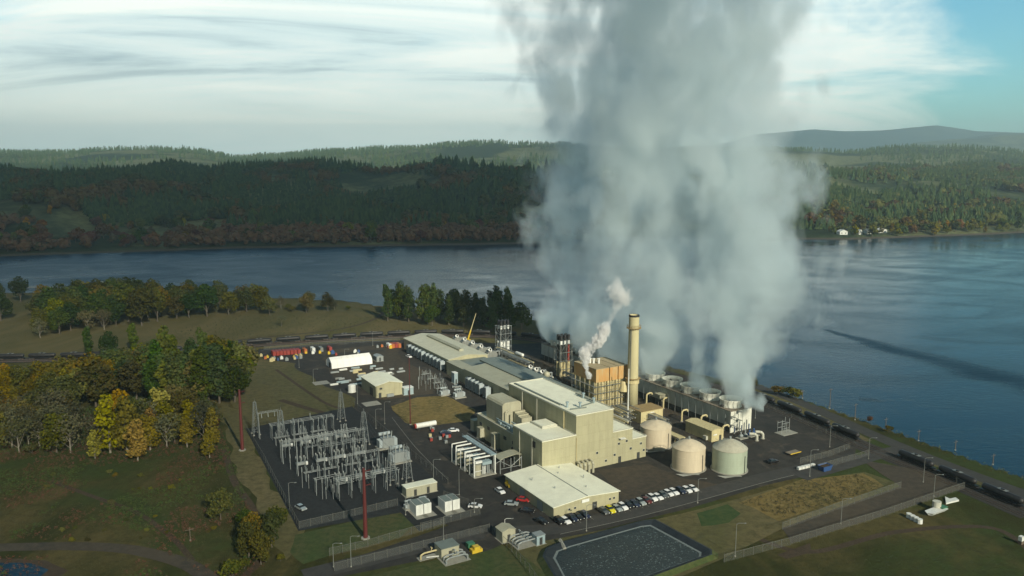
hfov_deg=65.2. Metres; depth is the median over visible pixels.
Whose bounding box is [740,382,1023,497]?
levee road
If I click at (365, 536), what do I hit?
transmission pole
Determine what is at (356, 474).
circuit breaker
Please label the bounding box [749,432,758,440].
elbow pipe
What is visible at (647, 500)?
parked car
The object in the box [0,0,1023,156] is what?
sky
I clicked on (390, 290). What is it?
broadleaf tree
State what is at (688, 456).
storage tank
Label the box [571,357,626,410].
boiler
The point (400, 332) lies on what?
tank wagon
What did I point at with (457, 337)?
heat exchanger
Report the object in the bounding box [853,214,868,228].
riverside tree
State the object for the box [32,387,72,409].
willow tree
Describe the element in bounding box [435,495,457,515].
battery cabinet
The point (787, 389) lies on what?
shrub
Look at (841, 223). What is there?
riverside tree
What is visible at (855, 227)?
riverside tree
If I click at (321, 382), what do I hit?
concrete pad
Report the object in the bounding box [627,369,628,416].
lightning mast
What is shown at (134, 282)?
broadleaf tree
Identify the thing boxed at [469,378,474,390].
air cooler
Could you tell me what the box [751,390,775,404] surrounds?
tank wagon
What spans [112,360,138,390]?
broadleaf tree
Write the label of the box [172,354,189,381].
broadleaf tree
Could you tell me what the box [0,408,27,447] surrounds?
willow tree
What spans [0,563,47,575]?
marsh water
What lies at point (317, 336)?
tank wagon
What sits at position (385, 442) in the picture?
transformer
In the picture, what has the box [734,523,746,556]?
lamp post
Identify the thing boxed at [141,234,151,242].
riverside tree
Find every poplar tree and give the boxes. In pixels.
[81,325,93,355]
[126,323,138,348]
[141,357,161,400]
[148,339,162,382]
[153,358,177,393]
[155,325,173,354]
[164,350,184,389]
[165,334,182,362]
[182,337,198,361]
[187,346,215,400]
[188,349,196,392]
[195,327,208,346]
[201,341,206,350]
[203,343,232,402]
[227,340,235,349]
[232,340,251,393]
[381,284,393,320]
[392,280,405,316]
[392,285,406,319]
[402,289,415,321]
[403,285,414,316]
[415,283,429,322]
[426,282,439,315]
[435,288,446,318]
[443,295,456,324]
[444,289,452,310]
[450,292,459,322]
[452,289,460,320]
[456,294,470,326]
[462,289,471,314]
[470,292,480,324]
[478,296,486,326]
[484,298,498,331]
[486,290,496,321]
[491,290,503,328]
[492,285,502,313]
[500,286,511,316]
[501,295,506,315]
[502,296,516,330]
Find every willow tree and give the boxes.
[0,398,14,430]
[0,405,25,441]
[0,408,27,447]
[0,417,32,452]
[9,405,38,420]
[11,391,31,405]
[11,415,38,443]
[18,412,47,445]
[29,409,64,448]
[30,317,47,337]
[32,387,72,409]
[34,404,70,439]
[53,413,88,452]
[59,401,83,432]
[66,404,85,424]
[67,418,81,445]
[76,309,95,326]
[78,412,116,451]
[91,309,111,329]
[133,398,159,425]
[151,413,179,446]
[188,400,220,440]
[276,295,285,305]
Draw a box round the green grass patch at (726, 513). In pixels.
[697,504,740,525]
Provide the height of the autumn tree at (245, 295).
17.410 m
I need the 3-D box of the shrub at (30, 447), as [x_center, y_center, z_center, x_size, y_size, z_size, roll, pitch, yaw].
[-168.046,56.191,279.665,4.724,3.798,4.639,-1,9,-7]
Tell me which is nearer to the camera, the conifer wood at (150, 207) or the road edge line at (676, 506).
the road edge line at (676, 506)
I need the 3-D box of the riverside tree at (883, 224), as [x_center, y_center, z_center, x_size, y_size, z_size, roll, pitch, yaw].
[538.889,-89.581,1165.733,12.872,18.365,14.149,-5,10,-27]
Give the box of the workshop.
[360,372,402,397]
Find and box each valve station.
[417,547,436,561]
[437,548,470,566]
[508,529,534,549]
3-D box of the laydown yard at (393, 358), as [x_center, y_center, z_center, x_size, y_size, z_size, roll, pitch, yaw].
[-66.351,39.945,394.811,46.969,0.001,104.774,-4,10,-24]
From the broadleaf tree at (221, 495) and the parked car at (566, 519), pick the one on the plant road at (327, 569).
the parked car at (566, 519)
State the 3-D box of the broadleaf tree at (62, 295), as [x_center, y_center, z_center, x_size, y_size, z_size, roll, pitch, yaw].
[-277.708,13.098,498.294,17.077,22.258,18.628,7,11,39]
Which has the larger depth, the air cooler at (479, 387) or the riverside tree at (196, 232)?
the riverside tree at (196, 232)
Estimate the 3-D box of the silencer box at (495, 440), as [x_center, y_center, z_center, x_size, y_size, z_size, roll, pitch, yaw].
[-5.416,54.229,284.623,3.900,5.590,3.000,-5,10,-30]
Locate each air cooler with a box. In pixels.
[406,344,410,353]
[409,345,414,354]
[413,347,418,356]
[416,349,420,358]
[419,350,425,360]
[424,353,428,363]
[427,354,432,363]
[431,356,436,366]
[434,358,440,367]
[438,360,444,370]
[465,376,470,389]
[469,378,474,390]
[473,380,478,393]
[476,382,483,395]
[483,385,490,397]
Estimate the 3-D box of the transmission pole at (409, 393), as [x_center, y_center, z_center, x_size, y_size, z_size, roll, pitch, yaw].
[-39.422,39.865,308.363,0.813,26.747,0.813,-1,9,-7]
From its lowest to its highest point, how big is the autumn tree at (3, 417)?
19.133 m
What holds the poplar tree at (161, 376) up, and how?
on the ground at (628, 204)
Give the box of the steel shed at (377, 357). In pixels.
[373,353,382,361]
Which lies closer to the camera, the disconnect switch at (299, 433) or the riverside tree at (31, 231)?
the disconnect switch at (299, 433)
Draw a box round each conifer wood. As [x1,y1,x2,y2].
[0,153,593,227]
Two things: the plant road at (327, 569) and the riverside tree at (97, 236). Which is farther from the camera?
the riverside tree at (97, 236)
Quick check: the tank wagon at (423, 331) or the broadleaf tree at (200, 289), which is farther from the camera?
the broadleaf tree at (200, 289)
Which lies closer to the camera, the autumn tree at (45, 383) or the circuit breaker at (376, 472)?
the circuit breaker at (376, 472)
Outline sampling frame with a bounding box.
[774,417,797,435]
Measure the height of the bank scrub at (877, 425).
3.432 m
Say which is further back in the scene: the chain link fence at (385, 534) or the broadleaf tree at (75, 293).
the broadleaf tree at (75, 293)
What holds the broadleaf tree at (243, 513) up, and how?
on the ground at (628, 204)
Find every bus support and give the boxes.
[269,414,333,439]
[306,427,357,448]
[313,473,338,489]
[319,438,366,457]
[335,466,398,500]
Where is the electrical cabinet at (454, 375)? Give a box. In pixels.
[451,371,458,383]
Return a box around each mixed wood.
[735,162,1023,227]
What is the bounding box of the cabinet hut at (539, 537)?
[532,530,546,546]
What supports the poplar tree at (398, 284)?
on the ground at (628, 204)
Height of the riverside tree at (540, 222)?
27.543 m
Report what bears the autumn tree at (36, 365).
on the ground at (628, 204)
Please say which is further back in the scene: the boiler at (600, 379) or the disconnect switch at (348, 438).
the boiler at (600, 379)
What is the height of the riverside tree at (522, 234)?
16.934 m
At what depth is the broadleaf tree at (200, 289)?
553.39 m
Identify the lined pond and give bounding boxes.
[537,519,717,575]
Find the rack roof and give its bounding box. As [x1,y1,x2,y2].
[493,450,521,473]
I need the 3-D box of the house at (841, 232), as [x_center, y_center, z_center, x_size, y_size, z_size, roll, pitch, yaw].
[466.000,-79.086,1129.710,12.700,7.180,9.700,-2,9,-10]
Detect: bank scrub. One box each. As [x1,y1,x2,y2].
[647,362,1022,476]
[651,364,1023,477]
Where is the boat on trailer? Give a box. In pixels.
[925,499,947,515]
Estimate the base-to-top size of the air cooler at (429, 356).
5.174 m
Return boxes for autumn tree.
[0,363,15,391]
[0,366,13,400]
[0,397,16,409]
[0,411,9,445]
[5,365,33,397]
[9,386,22,402]
[13,399,38,426]
[19,378,35,389]
[20,378,40,397]
[20,386,59,424]
[21,373,39,392]
[29,307,47,332]
[29,360,51,377]
[32,284,48,300]
[33,370,61,400]
[38,412,70,452]
[40,367,58,380]
[44,297,63,330]
[51,375,82,405]
[54,396,71,409]
[57,295,81,327]
[59,366,68,376]
[85,369,113,401]
[86,429,101,458]
[93,393,120,452]
[105,359,117,393]
[108,388,128,410]
[110,395,141,451]
[113,395,149,438]
[116,358,146,398]
[122,418,148,460]
[140,414,161,449]
[143,406,156,444]
[149,387,173,434]
[154,398,174,437]
[179,418,194,446]
[181,399,201,435]
[199,365,222,400]
[199,430,214,457]
[202,406,220,442]
[219,291,238,314]
[221,358,249,395]
[228,291,241,311]
[234,284,254,309]
[235,520,260,557]
[237,287,254,311]
[239,511,261,536]
[247,529,274,564]
[254,286,269,309]
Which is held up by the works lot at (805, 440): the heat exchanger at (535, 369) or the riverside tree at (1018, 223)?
the heat exchanger at (535, 369)
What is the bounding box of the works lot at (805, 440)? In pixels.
[255,340,855,575]
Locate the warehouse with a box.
[504,463,619,518]
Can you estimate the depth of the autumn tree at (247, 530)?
203.74 m
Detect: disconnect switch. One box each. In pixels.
[273,430,288,445]
[292,426,306,438]
[303,463,321,481]
[305,439,318,454]
[310,424,324,435]
[322,436,336,451]
[323,461,339,474]
[335,475,353,493]
[340,434,354,443]
[344,456,359,473]
[357,472,374,485]
[364,453,377,469]
[427,373,436,384]
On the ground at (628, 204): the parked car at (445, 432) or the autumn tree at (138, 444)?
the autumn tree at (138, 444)
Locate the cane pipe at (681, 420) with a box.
[680,409,687,421]
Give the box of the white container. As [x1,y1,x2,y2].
[402,385,413,395]
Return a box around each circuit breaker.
[281,438,292,448]
[295,455,307,466]
[299,434,309,445]
[315,452,327,464]
[318,431,328,443]
[334,429,345,439]
[334,449,345,460]
[334,471,347,485]
[354,467,365,481]
[355,445,364,457]
[373,465,384,475]
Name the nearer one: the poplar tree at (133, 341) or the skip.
the skip
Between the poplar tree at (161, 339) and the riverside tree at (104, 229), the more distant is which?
the riverside tree at (104, 229)
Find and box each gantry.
[257,409,278,437]
[280,433,330,463]
[295,428,365,475]
[323,448,380,482]
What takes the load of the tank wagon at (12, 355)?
on the rail at (619, 358)
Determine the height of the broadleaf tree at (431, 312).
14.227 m
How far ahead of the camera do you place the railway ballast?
311.80 m
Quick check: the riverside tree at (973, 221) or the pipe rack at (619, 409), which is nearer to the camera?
the pipe rack at (619, 409)
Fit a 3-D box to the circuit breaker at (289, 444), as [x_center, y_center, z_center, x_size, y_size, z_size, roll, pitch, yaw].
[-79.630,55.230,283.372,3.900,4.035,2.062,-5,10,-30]
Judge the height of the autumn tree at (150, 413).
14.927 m
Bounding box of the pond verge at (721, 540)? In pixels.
[517,472,898,575]
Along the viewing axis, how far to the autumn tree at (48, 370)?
346.50 m
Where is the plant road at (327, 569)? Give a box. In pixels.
[301,453,857,575]
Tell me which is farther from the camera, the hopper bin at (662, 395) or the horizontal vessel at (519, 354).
the horizontal vessel at (519, 354)
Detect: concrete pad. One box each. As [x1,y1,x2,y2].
[312,380,329,384]
[362,401,380,406]
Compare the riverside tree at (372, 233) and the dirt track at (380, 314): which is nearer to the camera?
the dirt track at (380, 314)
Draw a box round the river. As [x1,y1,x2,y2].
[0,233,1023,478]
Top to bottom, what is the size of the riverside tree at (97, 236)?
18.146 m
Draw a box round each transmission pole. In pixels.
[238,389,245,451]
[361,467,369,539]
[409,362,410,424]
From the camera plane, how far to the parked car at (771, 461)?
269.82 m
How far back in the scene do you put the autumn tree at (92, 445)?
273.58 m
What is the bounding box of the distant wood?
[0,139,1023,182]
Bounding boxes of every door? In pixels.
[520,488,524,495]
[537,499,542,511]
[592,501,596,508]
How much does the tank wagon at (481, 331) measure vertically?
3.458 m
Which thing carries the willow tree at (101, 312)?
on the ground at (628, 204)
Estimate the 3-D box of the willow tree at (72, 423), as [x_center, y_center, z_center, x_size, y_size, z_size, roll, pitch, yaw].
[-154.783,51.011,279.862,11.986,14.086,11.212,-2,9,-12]
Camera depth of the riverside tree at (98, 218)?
1101.46 m
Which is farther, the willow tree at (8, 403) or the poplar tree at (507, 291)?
the poplar tree at (507, 291)
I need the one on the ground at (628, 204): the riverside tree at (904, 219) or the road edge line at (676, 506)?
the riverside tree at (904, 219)
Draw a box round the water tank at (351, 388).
[348,384,356,392]
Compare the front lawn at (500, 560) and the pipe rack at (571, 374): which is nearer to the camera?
the front lawn at (500, 560)
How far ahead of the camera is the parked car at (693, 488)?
247.10 m
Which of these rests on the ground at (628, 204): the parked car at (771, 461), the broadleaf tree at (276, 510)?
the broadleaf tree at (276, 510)
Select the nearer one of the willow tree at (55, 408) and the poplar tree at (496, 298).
the willow tree at (55, 408)
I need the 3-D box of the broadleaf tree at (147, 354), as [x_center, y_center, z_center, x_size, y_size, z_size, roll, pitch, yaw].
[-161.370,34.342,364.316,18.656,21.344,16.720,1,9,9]
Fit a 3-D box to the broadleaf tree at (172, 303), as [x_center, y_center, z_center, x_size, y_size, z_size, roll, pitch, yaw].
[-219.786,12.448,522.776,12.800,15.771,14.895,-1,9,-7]
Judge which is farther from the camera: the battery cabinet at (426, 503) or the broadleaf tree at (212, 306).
the broadleaf tree at (212, 306)
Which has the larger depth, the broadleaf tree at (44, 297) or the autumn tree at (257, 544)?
the broadleaf tree at (44, 297)
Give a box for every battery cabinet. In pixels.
[408,498,427,519]
[417,497,436,517]
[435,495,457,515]
[446,493,464,512]
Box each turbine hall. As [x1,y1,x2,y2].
[404,333,488,369]
[463,357,580,395]
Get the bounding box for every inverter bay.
[451,441,476,465]
[459,446,486,471]
[468,452,496,478]
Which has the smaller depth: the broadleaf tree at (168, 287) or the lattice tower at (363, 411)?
the lattice tower at (363, 411)
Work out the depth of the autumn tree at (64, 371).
344.29 m
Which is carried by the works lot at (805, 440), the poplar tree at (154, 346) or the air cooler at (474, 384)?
the air cooler at (474, 384)
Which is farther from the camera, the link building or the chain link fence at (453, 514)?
the link building
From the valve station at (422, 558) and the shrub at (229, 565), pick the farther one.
the valve station at (422, 558)
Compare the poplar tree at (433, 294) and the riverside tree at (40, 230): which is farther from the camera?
the riverside tree at (40, 230)
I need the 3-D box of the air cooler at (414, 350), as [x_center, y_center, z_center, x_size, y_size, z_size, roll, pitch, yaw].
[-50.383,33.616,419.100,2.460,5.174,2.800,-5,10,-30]
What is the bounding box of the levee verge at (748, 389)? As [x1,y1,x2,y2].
[739,387,871,440]
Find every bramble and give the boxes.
[0,393,261,575]
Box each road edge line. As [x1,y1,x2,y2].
[393,419,446,478]
[562,475,791,533]
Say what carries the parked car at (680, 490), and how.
on the plant road at (327, 569)
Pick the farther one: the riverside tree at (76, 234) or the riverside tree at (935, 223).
the riverside tree at (935, 223)
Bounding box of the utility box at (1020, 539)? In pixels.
[1018,535,1023,544]
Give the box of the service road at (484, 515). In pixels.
[295,349,500,553]
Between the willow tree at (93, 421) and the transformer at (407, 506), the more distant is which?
the willow tree at (93, 421)
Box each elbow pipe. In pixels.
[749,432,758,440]
[755,430,764,438]
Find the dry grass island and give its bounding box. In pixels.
[391,396,474,424]
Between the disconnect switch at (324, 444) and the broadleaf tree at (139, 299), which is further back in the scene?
the broadleaf tree at (139, 299)
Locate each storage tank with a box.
[640,417,671,452]
[670,436,705,476]
[710,436,747,477]
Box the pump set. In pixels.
[735,428,759,439]
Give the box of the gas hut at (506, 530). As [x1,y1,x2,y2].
[495,523,515,543]
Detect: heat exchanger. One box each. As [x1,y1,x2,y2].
[452,334,465,341]
[460,338,473,344]
[468,341,481,348]
[476,344,490,352]
[485,348,499,357]
[526,365,540,369]
[532,367,545,371]
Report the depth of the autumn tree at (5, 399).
317.46 m
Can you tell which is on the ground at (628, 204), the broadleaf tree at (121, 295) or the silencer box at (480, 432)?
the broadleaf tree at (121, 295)
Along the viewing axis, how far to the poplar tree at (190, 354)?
338.91 m
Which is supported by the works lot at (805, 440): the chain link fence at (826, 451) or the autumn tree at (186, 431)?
the chain link fence at (826, 451)
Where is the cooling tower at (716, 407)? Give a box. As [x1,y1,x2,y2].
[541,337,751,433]
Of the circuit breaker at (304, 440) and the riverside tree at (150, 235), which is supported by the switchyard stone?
the circuit breaker at (304, 440)
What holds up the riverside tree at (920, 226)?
on the ground at (628, 204)
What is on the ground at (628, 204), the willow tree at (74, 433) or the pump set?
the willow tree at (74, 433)
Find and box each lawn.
[290,513,413,563]
[371,545,544,575]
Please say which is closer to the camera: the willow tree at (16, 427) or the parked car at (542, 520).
the parked car at (542, 520)
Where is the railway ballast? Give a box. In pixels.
[0,334,1023,517]
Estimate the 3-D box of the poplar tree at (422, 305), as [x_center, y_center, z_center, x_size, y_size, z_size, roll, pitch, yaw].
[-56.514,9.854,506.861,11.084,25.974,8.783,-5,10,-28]
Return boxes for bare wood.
[0,212,594,250]
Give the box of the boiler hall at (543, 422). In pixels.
[477,378,646,472]
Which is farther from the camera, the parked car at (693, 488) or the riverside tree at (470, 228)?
the riverside tree at (470, 228)
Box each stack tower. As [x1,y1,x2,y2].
[495,319,511,353]
[553,333,572,376]
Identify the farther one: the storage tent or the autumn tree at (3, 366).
the storage tent
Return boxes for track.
[0,542,216,575]
[47,479,194,559]
[181,309,383,349]
[222,448,268,575]
[275,369,340,408]
[278,399,323,412]
[759,525,1023,553]
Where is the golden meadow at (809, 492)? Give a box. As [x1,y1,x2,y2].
[739,473,883,520]
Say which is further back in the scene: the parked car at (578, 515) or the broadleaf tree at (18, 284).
the broadleaf tree at (18, 284)
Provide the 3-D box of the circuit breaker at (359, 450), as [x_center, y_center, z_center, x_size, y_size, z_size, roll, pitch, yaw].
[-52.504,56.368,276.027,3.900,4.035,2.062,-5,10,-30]
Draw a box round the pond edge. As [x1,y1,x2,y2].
[0,559,68,575]
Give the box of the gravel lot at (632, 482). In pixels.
[598,464,716,500]
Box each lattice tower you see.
[251,401,260,435]
[277,407,285,440]
[337,389,346,421]
[359,408,369,445]
[386,445,397,485]
[401,446,413,482]
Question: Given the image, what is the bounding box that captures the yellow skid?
[469,544,482,553]
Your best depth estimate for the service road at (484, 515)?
273.76 m
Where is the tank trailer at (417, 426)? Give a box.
[413,420,436,430]
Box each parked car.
[294,503,306,510]
[440,430,450,433]
[448,428,458,431]
[468,502,482,508]
[495,487,505,493]
[504,500,518,506]
[516,496,529,502]
[520,507,534,513]
[535,516,548,524]
[553,515,565,524]
[561,516,571,524]
[566,512,578,522]
[573,512,584,520]
[578,509,590,518]
[597,506,609,514]
[604,504,615,513]
[611,504,622,511]
[616,501,628,510]
[622,499,633,507]
[629,499,640,507]
[634,497,646,506]
[641,496,652,503]
[645,493,657,501]
[653,492,663,500]
[657,490,668,498]
[662,489,673,496]
[669,487,679,495]
[674,486,686,494]
[682,485,692,493]
[687,484,698,491]
[767,458,778,463]
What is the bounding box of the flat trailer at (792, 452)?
[785,449,800,455]
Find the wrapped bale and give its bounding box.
[917,518,922,523]
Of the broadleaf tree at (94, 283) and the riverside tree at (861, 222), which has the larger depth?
the riverside tree at (861, 222)
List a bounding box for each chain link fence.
[245,424,397,525]
[264,337,395,348]
[329,518,444,555]
[334,523,489,570]
[353,400,447,477]
[420,491,479,527]
[503,536,536,575]
[724,476,964,556]
[745,393,854,445]
[782,481,901,529]
[800,444,849,459]
[817,449,868,469]
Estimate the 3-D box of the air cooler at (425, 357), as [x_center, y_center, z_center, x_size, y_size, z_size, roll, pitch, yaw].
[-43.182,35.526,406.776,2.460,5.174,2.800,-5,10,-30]
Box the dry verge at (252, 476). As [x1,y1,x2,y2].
[213,401,304,559]
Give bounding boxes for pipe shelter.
[671,431,685,439]
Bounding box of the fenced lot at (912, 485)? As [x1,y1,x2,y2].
[783,462,963,542]
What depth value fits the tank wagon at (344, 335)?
462.03 m
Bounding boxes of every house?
[401,478,437,497]
[434,538,458,559]
[685,418,723,441]
[836,229,847,234]
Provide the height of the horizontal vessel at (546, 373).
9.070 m
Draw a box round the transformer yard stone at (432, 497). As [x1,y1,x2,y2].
[394,492,469,530]
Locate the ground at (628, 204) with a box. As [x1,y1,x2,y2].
[0,126,1023,575]
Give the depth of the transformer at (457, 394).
345.48 m
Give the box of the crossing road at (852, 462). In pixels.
[793,445,918,479]
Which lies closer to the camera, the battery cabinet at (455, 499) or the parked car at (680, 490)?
the battery cabinet at (455, 499)
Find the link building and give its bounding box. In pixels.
[446,357,485,382]
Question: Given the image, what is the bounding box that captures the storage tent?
[326,353,371,368]
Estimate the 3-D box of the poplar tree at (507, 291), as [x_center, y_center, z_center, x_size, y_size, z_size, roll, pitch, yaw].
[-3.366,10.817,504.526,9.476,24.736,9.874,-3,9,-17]
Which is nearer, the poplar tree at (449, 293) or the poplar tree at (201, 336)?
the poplar tree at (201, 336)
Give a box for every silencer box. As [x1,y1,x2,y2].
[470,418,476,431]
[476,426,484,439]
[490,432,499,449]
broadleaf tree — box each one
[0,283,4,294]
[0,291,12,320]
[7,276,28,301]
[23,293,43,311]
[33,286,57,311]
[47,306,70,333]
[48,283,65,293]
[49,355,77,374]
[53,291,82,325]
[55,367,89,402]
[56,286,87,305]
[59,301,82,330]
[60,279,83,291]
[63,355,81,365]
[66,351,110,400]
[71,358,117,406]
[72,285,93,302]
[77,302,92,325]
[84,278,105,291]
[85,296,114,326]
[87,284,111,301]
[88,288,109,302]
[96,346,124,359]
[98,331,117,349]
[104,279,124,289]
[104,348,134,375]
[105,294,125,322]
[107,299,126,324]
[112,283,134,321]
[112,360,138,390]
[113,347,136,363]
[120,278,146,302]
[127,284,156,325]
[130,354,147,372]
[131,346,149,360]
[134,340,151,359]
[139,352,176,385]
[140,341,163,363]
[145,278,160,289]
[145,392,173,414]
[147,287,165,321]
[153,286,170,315]
[158,412,189,441]
[160,384,189,398]
[163,283,174,298]
[165,295,184,318]
[166,285,187,314]
[167,363,190,387]
[169,389,199,413]
[170,282,194,292]
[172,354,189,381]
[178,293,195,317]
[182,360,205,394]
[183,279,197,293]
[190,283,218,316]
[193,284,216,309]
[196,398,222,420]
[198,296,217,312]
[199,335,231,351]
[205,487,233,519]
[209,344,234,371]
[211,280,227,308]
[218,365,251,401]
[221,346,256,376]
[230,341,259,366]
[235,508,254,524]
[248,283,268,307]
[260,295,277,314]
[261,511,284,547]
[264,505,287,537]
[298,294,313,312]
[301,291,315,308]
[301,294,313,310]
[320,292,335,310]
[383,289,395,314]
[423,304,440,325]
[469,298,487,322]
[511,302,532,329]
[536,317,546,332]
[744,375,757,389]
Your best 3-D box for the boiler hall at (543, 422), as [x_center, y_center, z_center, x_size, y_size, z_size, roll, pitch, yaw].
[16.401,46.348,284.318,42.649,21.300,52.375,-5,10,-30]
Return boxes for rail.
[16,335,1023,509]
[16,336,1023,516]
[37,334,1023,507]
[37,336,1022,513]
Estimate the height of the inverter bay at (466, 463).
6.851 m
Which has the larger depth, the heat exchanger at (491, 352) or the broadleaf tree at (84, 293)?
the broadleaf tree at (84, 293)
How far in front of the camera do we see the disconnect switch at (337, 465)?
258.86 m
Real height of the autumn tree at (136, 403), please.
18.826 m
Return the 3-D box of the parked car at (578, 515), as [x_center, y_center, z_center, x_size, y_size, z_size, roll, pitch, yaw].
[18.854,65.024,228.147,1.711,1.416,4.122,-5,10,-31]
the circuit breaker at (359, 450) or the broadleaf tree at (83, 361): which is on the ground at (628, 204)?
the broadleaf tree at (83, 361)
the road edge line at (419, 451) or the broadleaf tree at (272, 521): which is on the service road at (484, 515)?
the road edge line at (419, 451)
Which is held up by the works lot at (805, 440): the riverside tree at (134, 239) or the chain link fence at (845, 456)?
the chain link fence at (845, 456)
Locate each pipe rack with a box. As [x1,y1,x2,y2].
[494,347,514,357]
[501,351,533,367]
[562,371,576,383]
[612,403,639,419]
[613,413,630,425]
[647,413,669,423]
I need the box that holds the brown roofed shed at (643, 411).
[629,403,662,423]
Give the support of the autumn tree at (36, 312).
on the ground at (628, 204)
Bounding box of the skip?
[817,462,832,471]
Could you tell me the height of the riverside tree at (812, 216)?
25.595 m
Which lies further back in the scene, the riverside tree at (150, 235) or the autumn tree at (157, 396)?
the riverside tree at (150, 235)
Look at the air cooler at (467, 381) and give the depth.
357.63 m
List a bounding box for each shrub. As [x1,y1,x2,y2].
[23,443,37,451]
[217,558,241,575]
[238,558,250,569]
[276,554,284,560]
[771,386,784,394]
[781,386,793,395]
[789,388,802,398]
[883,425,893,430]
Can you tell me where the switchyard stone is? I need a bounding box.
[246,406,446,530]
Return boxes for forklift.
[504,480,509,488]
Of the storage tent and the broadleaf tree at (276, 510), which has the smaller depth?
the broadleaf tree at (276, 510)
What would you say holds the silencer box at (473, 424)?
on the works lot at (805, 440)
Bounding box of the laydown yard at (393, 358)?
[320,345,446,399]
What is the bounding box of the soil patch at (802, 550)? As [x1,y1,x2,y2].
[778,543,810,558]
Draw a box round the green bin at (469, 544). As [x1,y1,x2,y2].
[466,540,474,548]
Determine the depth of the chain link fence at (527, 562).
198.31 m
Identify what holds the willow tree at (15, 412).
on the ground at (628, 204)
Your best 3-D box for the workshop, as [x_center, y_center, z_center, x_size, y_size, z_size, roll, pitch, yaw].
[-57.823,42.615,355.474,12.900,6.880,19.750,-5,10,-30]
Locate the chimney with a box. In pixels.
[625,314,640,406]
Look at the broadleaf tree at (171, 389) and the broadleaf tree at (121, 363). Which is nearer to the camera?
the broadleaf tree at (171, 389)
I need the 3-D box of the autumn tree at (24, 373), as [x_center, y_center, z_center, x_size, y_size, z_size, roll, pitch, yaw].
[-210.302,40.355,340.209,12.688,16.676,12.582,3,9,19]
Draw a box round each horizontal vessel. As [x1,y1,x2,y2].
[515,351,523,361]
[543,371,549,376]
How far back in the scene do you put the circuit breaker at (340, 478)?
251.97 m
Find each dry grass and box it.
[141,315,414,345]
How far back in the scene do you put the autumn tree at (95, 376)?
333.84 m
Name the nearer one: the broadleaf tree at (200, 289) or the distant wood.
the broadleaf tree at (200, 289)
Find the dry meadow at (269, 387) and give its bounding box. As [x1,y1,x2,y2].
[223,359,354,426]
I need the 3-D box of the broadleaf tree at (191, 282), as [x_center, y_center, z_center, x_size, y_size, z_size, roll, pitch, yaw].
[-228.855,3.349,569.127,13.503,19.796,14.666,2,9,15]
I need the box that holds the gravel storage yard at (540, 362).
[403,352,686,415]
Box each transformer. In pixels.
[375,431,396,450]
[386,444,411,465]
[402,499,410,510]
[438,387,450,396]
[452,388,466,398]
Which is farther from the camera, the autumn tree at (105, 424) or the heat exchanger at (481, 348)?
the heat exchanger at (481, 348)
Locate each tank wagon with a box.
[0,353,25,359]
[28,352,55,358]
[60,351,87,357]
[246,338,272,344]
[275,336,300,342]
[304,334,328,340]
[332,332,356,338]
[359,331,383,337]
[387,330,410,335]
[414,329,437,334]
[440,329,464,334]
[467,329,491,334]
[493,330,517,336]
[521,332,541,339]
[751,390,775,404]
[775,400,802,415]
[802,411,831,426]
[830,423,860,439]
[896,449,935,469]
[936,465,978,487]
[979,483,1023,507]
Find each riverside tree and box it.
[1,239,12,251]
[13,235,22,241]
[15,229,27,235]
[17,207,29,216]
[19,204,32,212]
[21,222,28,231]
[26,225,38,235]
[28,225,47,234]
[28,232,45,242]
[36,219,47,226]
[42,231,53,241]
[47,205,52,214]
[67,229,84,242]
[74,227,85,239]
[79,234,92,246]
[81,231,95,240]
[90,216,101,224]
[90,231,100,243]
[94,223,110,237]
[118,237,130,247]
[126,234,136,244]
[134,227,146,243]
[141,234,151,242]
[148,231,159,245]
[160,235,169,240]
[163,229,177,236]
[163,238,170,246]
[166,220,177,230]
[172,216,184,225]
[172,224,183,232]
[181,223,196,233]
[190,229,202,237]
[195,225,210,233]
[202,222,212,228]
[210,220,216,229]
[226,226,239,233]
[336,221,345,229]
[342,222,354,229]
[365,223,377,239]
[378,226,386,232]
[414,229,427,242]
[430,218,442,227]
[467,225,480,235]
[474,219,483,225]
[515,213,528,224]
[517,230,527,239]
[534,218,546,231]
[546,222,554,230]
[804,212,817,223]
[821,215,831,222]
[829,199,840,207]
[829,225,836,232]
[831,213,842,221]
[837,209,845,216]
[838,221,846,229]
[852,224,858,234]
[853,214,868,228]
[867,223,877,233]
[877,220,887,228]
[894,228,902,233]
[899,216,911,222]
[899,225,908,234]
[911,224,917,232]
[912,209,925,218]
[912,219,919,226]
[918,222,924,230]
[922,223,930,231]
[930,227,936,234]
[931,222,939,229]
[942,224,950,231]
[951,221,960,231]
[956,219,964,228]
[965,223,974,230]
[968,218,978,227]
[977,221,984,228]
[1001,220,1011,226]
[1002,223,1010,231]
[1014,220,1021,230]
[1015,210,1023,220]
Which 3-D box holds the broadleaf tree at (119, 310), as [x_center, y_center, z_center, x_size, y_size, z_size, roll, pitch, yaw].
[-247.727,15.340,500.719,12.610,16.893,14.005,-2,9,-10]
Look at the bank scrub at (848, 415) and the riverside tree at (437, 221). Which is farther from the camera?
the riverside tree at (437, 221)
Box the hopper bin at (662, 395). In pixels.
[655,392,665,405]
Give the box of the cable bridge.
[462,434,496,465]

